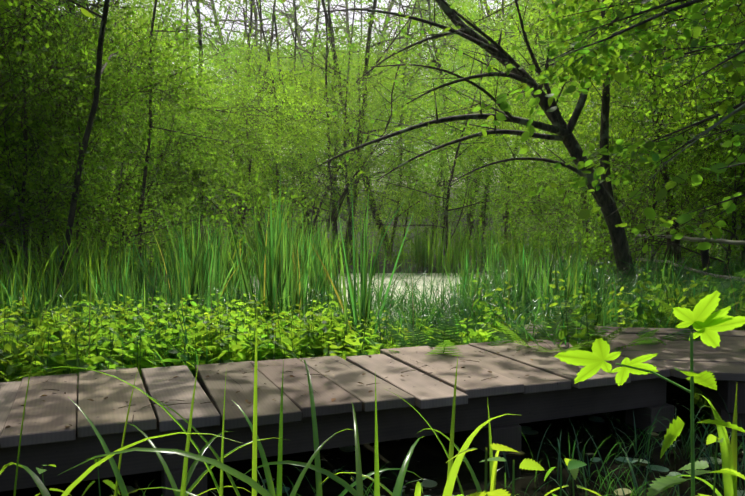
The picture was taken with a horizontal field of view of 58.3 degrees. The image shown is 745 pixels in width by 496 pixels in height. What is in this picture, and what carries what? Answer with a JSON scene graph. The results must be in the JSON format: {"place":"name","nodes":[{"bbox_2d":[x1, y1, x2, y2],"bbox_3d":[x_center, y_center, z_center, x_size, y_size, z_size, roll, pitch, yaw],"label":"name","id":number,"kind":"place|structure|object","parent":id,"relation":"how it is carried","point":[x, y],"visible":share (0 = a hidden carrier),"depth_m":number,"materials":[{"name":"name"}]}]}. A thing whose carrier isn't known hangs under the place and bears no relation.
{"place":"outdoors","nodes":[
{"label":"outdoors","id":0,"kind":"place"},
{"bbox_2d":[0,273,744,495],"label":"pond water","id":1,"kind":"structure","parent":0,"point":[428,460],"depth_m":3.22,"materials":[{"name":"black liquid"}]},
{"bbox_2d":[0,305,736,495],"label":"grass blades","id":2,"kind":"object","parent":1,"relation":"on","point":[728,450],"visible":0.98,"depth_m":1.65,"materials":[{"name":"green plant"}]},
{"bbox_2d":[0,170,737,376],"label":"reeds","id":3,"kind":"object","parent":1,"relation":"on","point":[277,250],"depth_m":6.83,"materials":[{"name":"green plant"}]},
{"bbox_2d":[0,0,744,301],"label":"tree","id":4,"kind":"object","parent":1,"relation":"in","point":[318,138],"depth_m":12.69,"materials":[{"name":"green plant"}]},
{"bbox_2d":[0,230,744,348],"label":"blades","id":5,"kind":"object","parent":1,"relation":"on","point":[326,276],"visible":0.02,"depth_m":5.53,"materials":[{"name":"green plant"}]},
{"bbox_2d":[0,246,744,495],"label":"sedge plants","id":6,"kind":"object","parent":1,"relation":"on","point":[429,310],"visible":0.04,"depth_m":5.93,"materials":[{"name":"green plant"}]},
{"bbox_2d":[5,259,744,399],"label":"fern plants","id":7,"kind":"object","parent":1,"relation":"on","point":[541,335],"visible":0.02,"depth_m":4.57,"materials":[{"name":"green plant"}]},
{"bbox_2d":[6,0,744,250],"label":"tree","id":8,"kind":"object","parent":1,"relation":"on","point":[456,61],"depth_m":37.60,"materials":[{"name":"green plant"}]},
{"bbox_2d":[118,414,744,495],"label":"leaves","id":9,"kind":"object","parent":1,"relation":"on","point":[432,483],"visible":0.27,"depth_m":3.21,"materials":[{"name":"green plant"}]},
{"bbox_2d":[0,0,744,261],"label":"beech tree","id":10,"kind":"object","parent":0,"point":[622,44],"depth_m":4.28,"materials":[{"name":"green plant"}]},
{"bbox_2d":[0,178,744,294],"bbox_3d":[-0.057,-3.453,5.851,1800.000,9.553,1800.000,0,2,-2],"label":"reeds","id":11,"kind":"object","parent":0,"point":[434,269],"depth_m":28.41,"materials":[{"name":"green plant"}]},
{"bbox_2d":[0,266,744,495],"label":"undergrowth","id":12,"kind":"object","parent":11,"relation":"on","point":[243,333],"depth_m":4.22,"materials":[{"name":"green plant"}]},
{"bbox_2d":[554,290,744,495],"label":"leaves","id":13,"kind":"object","parent":12,"relation":"attached to","point":[707,325],"visible":1,"depth_m":0.99,"materials":[{"name":"green plant"}]},
{"bbox_2d":[0,324,744,495],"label":"boardwalk","id":14,"kind":"structure","parent":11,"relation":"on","point":[547,388],"depth_m":3.23,"materials":[{"name":"brown wood"}]},
{"bbox_2d":[5,347,611,427],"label":"boardwalk litter","id":15,"kind":"object","parent":14,"relation":"on","point":[246,400],"visible":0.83,"depth_m":3.25,"materials":[{"name":"brown plant"}]},
{"bbox_2d":[640,231,710,286],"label":"fence posts","id":16,"kind":"object","parent":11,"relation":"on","point":[705,258],"depth_m":8.49,"materials":[{"name":"brown wood"}]},
{"bbox_2d":[0,0,744,343],"label":"sky","id":17,"kind":"structure","parent":0,"point":[204,10],"materials":[{"name":"white"}]},
{"bbox_2d":[232,0,698,282],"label":"leaning tree","id":18,"kind":"object","parent":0,"point":[561,128],"depth_m":7.99,"materials":[{"name":"plant"}]},
{"bbox_2d":[636,234,744,281],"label":"fence rails","id":19,"kind":"object","parent":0,"point":[723,241],"depth_m":8.41,"materials":[{"name":"brown wood"}]}
]}

